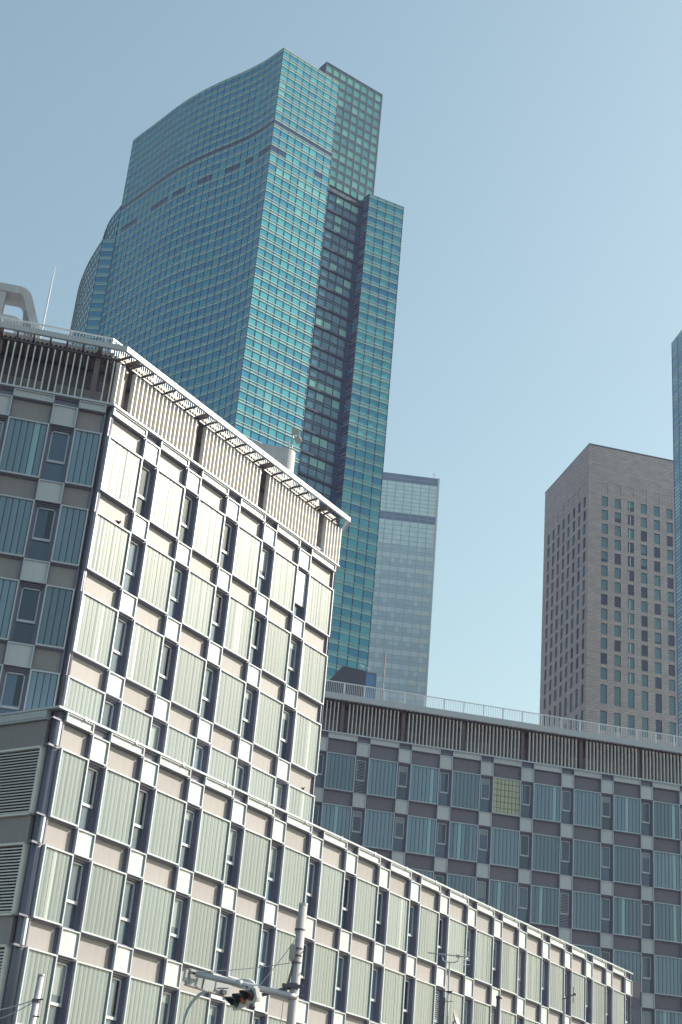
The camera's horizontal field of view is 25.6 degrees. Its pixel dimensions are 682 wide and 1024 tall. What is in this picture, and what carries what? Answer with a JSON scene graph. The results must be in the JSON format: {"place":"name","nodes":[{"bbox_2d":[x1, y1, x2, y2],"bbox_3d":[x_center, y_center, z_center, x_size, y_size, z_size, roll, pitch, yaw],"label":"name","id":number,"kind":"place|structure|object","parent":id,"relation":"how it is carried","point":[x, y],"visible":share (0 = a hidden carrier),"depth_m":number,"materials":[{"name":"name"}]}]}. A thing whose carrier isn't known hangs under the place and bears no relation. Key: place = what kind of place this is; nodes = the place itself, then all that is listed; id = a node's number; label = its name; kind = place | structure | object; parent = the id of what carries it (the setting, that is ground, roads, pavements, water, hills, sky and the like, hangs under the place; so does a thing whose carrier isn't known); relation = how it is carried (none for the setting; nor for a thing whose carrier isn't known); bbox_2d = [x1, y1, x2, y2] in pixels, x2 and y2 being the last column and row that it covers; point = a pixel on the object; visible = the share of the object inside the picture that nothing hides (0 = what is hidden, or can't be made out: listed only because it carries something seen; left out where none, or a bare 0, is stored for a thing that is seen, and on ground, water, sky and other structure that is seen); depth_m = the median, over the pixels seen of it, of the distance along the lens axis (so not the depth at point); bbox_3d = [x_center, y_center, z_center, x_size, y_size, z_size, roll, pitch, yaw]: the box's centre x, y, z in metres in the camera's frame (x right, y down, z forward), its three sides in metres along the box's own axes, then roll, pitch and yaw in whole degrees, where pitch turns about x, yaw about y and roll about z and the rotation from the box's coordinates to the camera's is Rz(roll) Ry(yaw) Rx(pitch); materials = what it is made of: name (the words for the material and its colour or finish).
{"place":"outdoors","nodes":[
{"label":"outdoors","id":0,"kind":"place"},
{"bbox_2d":[182,989,207,1023],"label":"street lamp arm","id":1,"kind":"object","parent":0,"point":[196,997],"visible":1,"depth_m":40.97},
{"bbox_2d":[69,48,403,682],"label":"glass tower","id":2,"kind":"structure","parent":0,"point":[241,274],"depth_m":293.71,"materials":[{"name":"glass"}]},
{"bbox_2d":[0,0,681,724],"label":"sky","id":3,"kind":"structure","parent":0,"point":[530,151],"materials":[{"name":"blue"}]},
{"bbox_2d":[367,472,439,706],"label":"office tower","id":4,"kind":"structure","parent":0,"point":[400,632],"depth_m":402.81,"materials":[{"name":"blue glass"}]},
{"bbox_2d":[539,443,677,746],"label":"stone tower","id":5,"kind":"structure","parent":0,"point":[608,649],"depth_m":340.01,"materials":[{"name":"stone"}]},
{"bbox_2d":[544,497,585,730],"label":"window","id":6,"kind":"structure","parent":5,"relation":"in","point":[585,497],"depth_m":340.87,"materials":[{"name":"glass"}]},
{"bbox_2d":[671,330,681,746],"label":"blue glass tower","id":7,"kind":"structure","parent":0,"point":[676,346],"depth_m":315.45,"materials":[{"name":"glass"}]},
{"bbox_3d":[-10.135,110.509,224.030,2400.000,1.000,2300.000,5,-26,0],"label":"ground","id":8,"kind":"structure","parent":0,"visible":0},
{"bbox_2d":[28,974,44,1023],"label":"pole","id":9,"kind":"object","parent":8,"relation":"on","point":[36,1000],"visible":1,"depth_m":37.55,"materials":[{"name":"metal"}]},
{"bbox_2d":[195,902,307,1023],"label":"utility pole","id":10,"kind":"object","parent":8,"relation":"on","point":[294,986],"visible":1,"depth_m":43.18,"materials":[{"name":"metal"}]},
{"bbox_2d":[182,968,230,996],"bbox_3d":[-3.848,13.654,43.501,1.665,0.594,0.290,24,-32,-34],"label":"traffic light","id":11,"kind":"object","parent":10,"relation":"attached to","point":[190,979],"visible":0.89,"depth_m":43.40,"materials":[{"name":"white metal"}]},
{"bbox_2d":[224,986,260,1010],"bbox_3d":[-2.743,13.764,42.654,0.806,0.724,1.353,20,-30,-28],"label":"traffic signal","id":12,"kind":"object","parent":10,"relation":"attached to","point":[243,998],"visible":1,"depth_m":42.45,"materials":[{"name":"black plastic"}]},
{"bbox_2d":[0,282,640,1023],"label":"office building","id":13,"kind":"structure","parent":8,"relation":"on","point":[160,846],"depth_m":59.13,"materials":[{"name":"beige concrete"}]},
{"bbox_2d":[0,416,7,455],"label":"window","id":14,"kind":"structure","parent":13,"relation":"in","point":[3,420],"depth_m":57.65,"materials":[{"name":"metal"}]},
{"bbox_2d":[0,665,30,713],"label":"window","id":15,"kind":"structure","parent":13,"relation":"in","point":[14,681],"depth_m":53.64,"materials":[{"name":"metal"}]},
{"bbox_2d":[0,371,44,389],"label":"loggia window","id":16,"kind":"structure","parent":13,"relation":"in","point":[5,374],"depth_m":60.21,"materials":[{"name":"glass"}]},
{"bbox_2d":[8,581,45,644],"bbox_3d":[-11.478,3.722,54.851,0.970,2.370,0.220,10,-26,-10],"label":"window","id":17,"kind":"structure","parent":13,"relation":"in","point":[29,599],"depth_m":54.90,"materials":[{"name":"metal"}]},
{"bbox_2d":[24,501,60,561],"bbox_3d":[-11.207,0.765,56.291,0.970,2.370,0.220,10,-26,-10],"label":"window","id":18,"kind":"structure","parent":13,"relation":"in","point":[41,536],"depth_m":56.34,"materials":[{"name":"metal"}]},
{"bbox_2d":[39,425,74,482],"bbox_3d":[-10.935,-2.192,57.731,0.970,2.370,0.220,10,-26,-10],"label":"window","id":19,"kind":"structure","parent":13,"relation":"in","point":[56,456],"depth_m":57.79,"materials":[{"name":"metal"}]},
{"bbox_2d":[47,957,74,1023],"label":"window","id":20,"kind":"structure","parent":13,"relation":"in","point":[64,967],"depth_m":49.18,"materials":[{"name":"metal"}]},
{"bbox_2d":[61,856,89,931],"bbox_3d":[-9.000,12.806,50.396,0.220,2.370,0.920,-12,-31,31],"label":"window","id":21,"kind":"structure","parent":13,"relation":"in","point":[80,867],"depth_m":50.57,"materials":[{"name":"metal"}]},
{"bbox_2d":[52,381,104,400],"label":"loggia window","id":22,"kind":"structure","parent":13,"relation":"in","point":[85,394],"depth_m":60.59,"materials":[{"name":"glass"}]},
{"bbox_2d":[77,762,104,833],"bbox_3d":[-8.729,9.849,51.835,0.220,2.370,0.920,-12,-31,31],"label":"window","id":23,"kind":"structure","parent":13,"relation":"in","point":[94,779],"depth_m":52.02,"materials":[{"name":"metal"}]},
{"bbox_2d":[101,695,119,730],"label":"window","id":24,"kind":"structure","parent":13,"relation":"in","point":[109,718],"depth_m":56.00,"materials":[{"name":"metal"}]},
{"bbox_2d":[106,971,127,1023],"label":"window","id":25,"kind":"structure","parent":13,"relation":"in","point":[117,991],"depth_m":51.35,"materials":[{"name":"metal"}]},
{"bbox_2d":[108,613,132,676],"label":"window","id":26,"kind":"structure","parent":13,"relation":"in","point":[124,624],"depth_m":57.20,"materials":[{"name":"metal"}]},
{"bbox_2d":[115,876,140,947],"bbox_3d":[-7.516,13.946,52.457,0.220,2.370,0.911,-12,-31,31],"label":"window","id":27,"kind":"structure","parent":13,"relation":"in","point":[125,936],"depth_m":52.65,"materials":[{"name":"metal"}]},
{"bbox_2d":[122,534,144,596],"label":"window","id":28,"kind":"structure","parent":13,"relation":"in","point":[135,554],"depth_m":58.66,"materials":[{"name":"metal"}]},
{"bbox_2d":[129,784,153,852],"bbox_3d":[-7.244,10.989,53.897,0.220,2.370,0.911,-12,-31,31],"label":"window","id":29,"kind":"structure","parent":13,"relation":"in","point":[145,797],"depth_m":54.08,"materials":[{"name":"metal"}]},
{"bbox_2d":[134,461,155,519],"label":"window","id":30,"kind":"structure","parent":13,"relation":"in","point":[147,477],"depth_m":60.09,"materials":[{"name":"metal"}]},
{"bbox_2d":[149,718,165,752],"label":"window","id":31,"kind":"structure","parent":13,"relation":"in","point":[158,728],"depth_m":58.07,"materials":[{"name":"metal"}]},
{"bbox_2d":[156,639,176,699],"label":"window","id":32,"kind":"structure","parent":13,"relation":"in","point":[169,649],"depth_m":59.28,"materials":[{"name":"metal"}]},
{"bbox_2d":[159,987,176,1023],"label":"window","id":33,"kind":"structure","parent":13,"relation":"in","point":[169,995],"depth_m":53.49,"materials":[{"name":"metal"}]},
{"bbox_2d":[165,893,188,962],"bbox_3d":[-6.034,15.085,54.517,0.220,2.370,0.911,-12,-31,31],"label":"window","id":34,"kind":"structure","parent":13,"relation":"in","point":[177,933],"depth_m":54.70,"materials":[{"name":"metal"}]},
{"bbox_2d":[168,562,187,621],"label":"window","id":35,"kind":"structure","parent":13,"relation":"in","point":[180,573],"depth_m":60.73,"materials":[{"name":"metal"}]},
{"bbox_2d":[178,491,197,547],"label":"window","id":36,"kind":"structure","parent":13,"relation":"in","point":[190,501],"depth_m":62.17,"materials":[{"name":"metal"}]},
{"bbox_2d":[177,804,199,870],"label":"window","id":37,"kind":"structure","parent":13,"relation":"in","point":[192,813],"depth_m":56.15,"materials":[{"name":"metal"}]},
{"bbox_2d":[193,740,208,772],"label":"window","id":38,"kind":"structure","parent":13,"relation":"in","point":[201,753],"depth_m":60.15,"materials":[{"name":"metal"}]},
{"bbox_2d":[198,663,218,721],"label":"window","id":39,"kind":"structure","parent":13,"relation":"in","point":[211,675],"depth_m":61.37,"materials":[{"name":"metal"}]},
{"bbox_2d":[208,1000,222,1023],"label":"window","id":40,"kind":"structure","parent":13,"relation":"in","point":[215,1011],"depth_m":55.65,"materials":[{"name":"metal"}]},
{"bbox_2d":[208,588,227,646],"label":"window","id":41,"kind":"structure","parent":13,"relation":"in","point":[220,604],"depth_m":62.80,"materials":[{"name":"metal"}]},
{"bbox_2d":[212,910,232,976],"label":"window","id":42,"kind":"structure","parent":13,"relation":"in","point":[225,924],"depth_m":56.78,"materials":[{"name":"metal"}]},
{"bbox_2d":[218,518,236,573],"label":"window","id":43,"kind":"structure","parent":13,"relation":"in","point":[229,534],"depth_m":64.25,"materials":[{"name":"metal"}]},
{"bbox_2d":[222,823,242,887],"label":"window","id":44,"kind":"structure","parent":13,"relation":"in","point":[234,846],"depth_m":58.22,"materials":[{"name":"metal"}]},
{"bbox_2d":[235,760,248,791],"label":"window","id":45,"kind":"structure","parent":13,"relation":"in","point":[242,770],"depth_m":62.23,"materials":[{"name":"metal"}]},
{"bbox_2d":[240,684,257,742],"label":"window","id":46,"kind":"structure","parent":13,"relation":"in","point":[248,718],"depth_m":63.44,"materials":[{"name":"metal"}]},
{"bbox_2d":[247,613,265,668],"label":"window","id":47,"kind":"structure","parent":13,"relation":"in","point":[259,622],"depth_m":64.88,"materials":[{"name":"metal"}]},
{"bbox_2d":[256,544,272,597],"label":"window","id":48,"kind":"structure","parent":13,"relation":"in","point":[267,553],"depth_m":66.32,"materials":[{"name":"metal"}]},
{"bbox_2d":[257,925,273,986],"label":"window","id":49,"kind":"structure","parent":13,"relation":"in","point":[267,932],"depth_m":58.87,"materials":[{"name":"metal"}]},
{"bbox_2d":[264,841,282,903],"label":"window","id":50,"kind":"structure","parent":13,"relation":"in","point":[276,849],"depth_m":60.28,"materials":[{"name":"metal"}]},
{"bbox_2d":[274,778,286,809],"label":"window","id":51,"kind":"structure","parent":13,"relation":"in","point":[281,788],"depth_m":64.32,"materials":[{"name":"metal"}]},
{"bbox_2d":[277,706,294,761],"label":"window","id":52,"kind":"structure","parent":13,"relation":"in","point":[288,714],"depth_m":65.53,"materials":[{"name":"metal"}]},
{"bbox_2d":[285,635,301,689],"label":"window","id":53,"kind":"structure","parent":13,"relation":"in","point":[295,644],"depth_m":66.97,"materials":[{"name":"metal"}]},
{"bbox_2d":[293,568,307,620],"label":"window","id":54,"kind":"structure","parent":13,"relation":"in","point":[302,577],"depth_m":68.24,"materials":[{"name":"metal"}]},
{"bbox_2d":[299,939,312,1001],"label":"window","id":55,"kind":"structure","parent":13,"relation":"in","point":[306,959],"depth_m":60.94,"materials":[{"name":"metal"}]},
{"bbox_2d":[306,858,319,917],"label":"window","id":56,"kind":"structure","parent":13,"relation":"in","point":[313,873],"depth_m":62.37,"materials":[{"name":"metal"}]},
{"bbox_2d":[333,951,348,1012],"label":"window","id":57,"kind":"structure","parent":13,"relation":"in","point":[340,995],"depth_m":62.96,"materials":[{"name":"metal"}]},
{"bbox_2d":[339,873,354,931],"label":"window","id":58,"kind":"structure","parent":13,"relation":"in","point":[349,880],"depth_m":64.42,"materials":[{"name":"metal"}]},
{"bbox_2d":[368,964,381,1022],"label":"window","id":59,"kind":"structure","parent":13,"relation":"in","point":[377,970],"depth_m":65.03,"materials":[{"name":"metal"}]},
{"bbox_2d":[373,888,387,944],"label":"window","id":60,"kind":"structure","parent":13,"relation":"in","point":[382,894],"depth_m":66.49,"materials":[{"name":"metal"}]},
{"bbox_2d":[403,976,413,1023],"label":"window","id":61,"kind":"structure","parent":13,"relation":"in","point":[409,982],"depth_m":67.17,"materials":[{"name":"metal"}]},
{"bbox_2d":[405,902,417,956],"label":"window","id":62,"kind":"structure","parent":13,"relation":"in","point":[413,914],"depth_m":68.55,"materials":[{"name":"metal"}]},
{"bbox_2d":[434,987,443,1023],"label":"window","id":63,"kind":"structure","parent":13,"relation":"in","point":[439,994],"depth_m":69.29,"materials":[{"name":"metal"}]},
{"bbox_2d":[437,914,446,967],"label":"window","id":64,"kind":"structure","parent":13,"relation":"in","point":[443,919],"depth_m":70.63,"materials":[{"name":"metal"}]},
{"bbox_2d":[463,997,471,1023],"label":"window","id":65,"kind":"structure","parent":13,"relation":"in","point":[467,1002],"depth_m":71.47,"materials":[{"name":"metal"}]},
{"bbox_2d":[464,927,474,978],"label":"window","id":66,"kind":"structure","parent":13,"relation":"in","point":[470,931],"depth_m":72.70,"materials":[{"name":"metal"}]},
{"bbox_2d":[492,938,500,988],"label":"window","id":67,"kind":"structure","parent":13,"relation":"in","point":[496,952],"depth_m":74.73,"materials":[{"name":"metal"}]},
{"bbox_2d":[516,949,524,997],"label":"window","id":68,"kind":"structure","parent":13,"relation":"in","point":[521,963],"depth_m":76.80,"materials":[{"name":"metal"}]},
{"bbox_2d":[541,959,547,1006],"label":"window","id":69,"kind":"structure","parent":13,"relation":"in","point":[544,963],"depth_m":78.87,"materials":[{"name":"metal"}]},
{"bbox_2d":[564,968,569,1015],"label":"window","id":70,"kind":"structure","parent":13,"relation":"in","point":[567,973],"depth_m":80.96,"materials":[{"name":"metal"}]},
{"bbox_2d":[586,978,590,1023],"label":"window","id":71,"kind":"structure","parent":13,"relation":"in","point":[588,982],"depth_m":82.99,"materials":[{"name":"metal"}]},
{"bbox_2d":[606,986,610,1023],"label":"window","id":72,"kind":"structure","parent":13,"relation":"in","point":[608,991],"depth_m":85.12,"materials":[{"name":"metal"}]},
{"bbox_2d":[428,949,469,1023],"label":"tv antenna","id":73,"kind":"object","parent":8,"relation":"on","point":[442,1001],"visible":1,"depth_m":47.99,"materials":[{"name":"metal"}]},
{"bbox_2d":[313,666,681,1023],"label":"office building","id":74,"kind":"structure","parent":8,"relation":"on","point":[572,837],"depth_m":96.08,"materials":[{"name":"grey concrete"}]},
{"bbox_2d":[313,802,321,826],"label":"window","id":75,"kind":"structure","parent":74,"relation":"in","point":[317,806],"depth_m":93.37,"materials":[{"name":"metal"}]},
{"bbox_2d":[315,751,326,787],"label":"window","id":76,"kind":"structure","parent":74,"relation":"in","point":[319,779],"depth_m":94.56,"materials":[{"name":"metal"}]},
{"bbox_2d":[320,717,344,731],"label":"loggia window","id":77,"kind":"structure","parent":74,"relation":"in","point":[327,719],"depth_m":97.52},
{"bbox_2d":[350,807,364,845],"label":"window","id":78,"kind":"structure","parent":74,"relation":"in","point":[357,818],"depth_m":93.67,"materials":[{"name":"metal"}]},
{"bbox_2d":[353,756,368,794],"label":"window","id":79,"kind":"structure","parent":74,"relation":"in","point":[361,768],"depth_m":95.05,"materials":[{"name":"metal"}]},
{"bbox_2d":[352,721,381,737],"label":"loggia window","id":80,"kind":"structure","parent":74,"relation":"in","point":[361,725],"depth_m":97.95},
{"bbox_2d":[365,672,376,698],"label":"penthouse window","id":81,"kind":"structure","parent":74,"relation":"in","point":[370,680],"depth_m":110.21,"materials":[{"name":"glass"}]},
{"bbox_2d":[392,814,406,852],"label":"window","id":82,"kind":"structure","parent":74,"relation":"in","point":[400,821],"depth_m":94.13,"materials":[{"name":"metal"}]},
{"bbox_2d":[396,763,410,800],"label":"window","id":83,"kind":"structure","parent":74,"relation":"in","point":[403,775],"depth_m":95.56,"materials":[{"name":"metal"}]},
{"bbox_2d":[390,727,418,743],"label":"loggia window","id":84,"kind":"structure","parent":74,"relation":"in","point":[391,730],"depth_m":98.38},
{"bbox_2d":[427,733,454,748],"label":"loggia window","id":85,"kind":"structure","parent":74,"relation":"in","point":[443,737],"depth_m":98.84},
{"bbox_2d":[435,820,448,858],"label":"window","id":86,"kind":"structure","parent":74,"relation":"in","point":[442,828],"depth_m":94.60,"materials":[{"name":"metal"}]},
{"bbox_2d":[438,769,451,806],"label":"window","id":87,"kind":"structure","parent":74,"relation":"in","point":[445,777],"depth_m":96.05,"materials":[{"name":"metal"}]},
{"bbox_2d":[464,739,490,754],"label":"loggia window","id":88,"kind":"structure","parent":74,"relation":"in","point":[465,739],"depth_m":99.27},
{"bbox_2d":[475,878,488,904],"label":"window","id":89,"kind":"structure","parent":74,"relation":"in","point":[482,885],"depth_m":93.85,"materials":[{"name":"metal"}]},
{"bbox_2d":[477,826,490,863],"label":"window","id":90,"kind":"structure","parent":74,"relation":"in","point":[484,833],"depth_m":95.10,"materials":[{"name":"metal"}]},
{"bbox_2d":[479,775,492,812],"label":"window","id":91,"kind":"structure","parent":74,"relation":"in","point":[486,783],"depth_m":96.54,"materials":[{"name":"metal"}]},
{"bbox_2d":[498,744,526,759],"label":"loggia window","id":92,"kind":"structure","parent":74,"relation":"in","point":[498,744],"depth_m":99.71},
{"bbox_2d":[517,883,530,922],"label":"window","id":93,"kind":"structure","parent":74,"relation":"in","point":[523,910],"depth_m":94.15,"materials":[{"name":"metal"}]},
{"bbox_2d":[518,832,531,869],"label":"window","id":94,"kind":"structure","parent":74,"relation":"in","point":[525,845],"depth_m":95.59,"materials":[{"name":"metal"}]},
{"bbox_2d":[520,781,532,818],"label":"window","id":95,"kind":"structure","parent":74,"relation":"in","point":[526,811],"depth_m":97.04,"materials":[{"name":"metal"}]},
{"bbox_2d":[534,750,560,765],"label":"loggia window","id":96,"kind":"structure","parent":74,"relation":"in","point":[534,750],"depth_m":100.15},
{"bbox_2d":[559,889,571,928],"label":"window","id":97,"kind":"structure","parent":74,"relation":"in","point":[565,904],"depth_m":94.61,"materials":[{"name":"metal"}]},
{"bbox_2d":[560,838,572,875],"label":"window","id":98,"kind":"structure","parent":74,"relation":"in","point":[566,850],"depth_m":96.08,"materials":[{"name":"metal"}]},
{"bbox_2d":[561,788,572,824],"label":"window","id":99,"kind":"structure","parent":74,"relation":"in","point":[567,794],"depth_m":97.49,"materials":[{"name":"metal"}]},
{"bbox_2d":[569,755,595,770],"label":"loggia window","id":100,"kind":"structure","parent":74,"relation":"in","point":[584,758],"depth_m":100.61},
{"bbox_2d":[600,895,612,933],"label":"window","id":101,"kind":"structure","parent":74,"relation":"in","point":[606,901],"depth_m":95.13,"materials":[{"name":"metal"}]},
{"bbox_2d":[600,948,612,963],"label":"window","id":102,"kind":"structure","parent":74,"relation":"in","point":[606,954],"depth_m":94.03,"materials":[{"name":"metal"}]},
{"bbox_2d":[601,793,612,830],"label":"window","id":103,"kind":"structure","parent":74,"relation":"in","point":[606,800],"depth_m":98.00,"materials":[{"name":"metal"}]},
{"bbox_2d":[601,843,612,881],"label":"window","id":104,"kind":"structure","parent":74,"relation":"in","point":[606,850],"depth_m":96.57,"materials":[{"name":"metal"}]},
{"bbox_2d":[605,761,631,776],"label":"loggia window","id":105,"kind":"structure","parent":74,"relation":"in","point":[605,761],"depth_m":101.03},
{"bbox_2d":[641,800,652,836],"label":"window","id":106,"kind":"structure","parent":74,"relation":"in","point":[646,806],"depth_m":98.50,"materials":[{"name":"metal"}]},
{"bbox_2d":[641,849,652,886],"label":"window","id":107,"kind":"structure","parent":74,"relation":"in","point":[646,855],"depth_m":97.07,"materials":[{"name":"metal"}]},
{"bbox_2d":[641,900,653,939],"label":"window","id":108,"kind":"structure","parent":74,"relation":"in","point":[646,907],"depth_m":95.61,"materials":[{"name":"metal"}]},
{"bbox_2d":[642,954,653,993],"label":"window","id":109,"kind":"structure","parent":74,"relation":"in","point":[647,960],"depth_m":94.17,"materials":[{"name":"metal"}]},
{"bbox_2d":[642,1008,653,1023],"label":"window","id":110,"kind":"structure","parent":74,"relation":"in","point":[647,1014],"depth_m":93.05,"materials":[{"name":"metal"}]},
{"bbox_2d":[496,996,501,1023],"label":"pole","id":111,"kind":"object","parent":8,"relation":"on","point":[498,1009],"visible":1,"depth_m":49.53,"materials":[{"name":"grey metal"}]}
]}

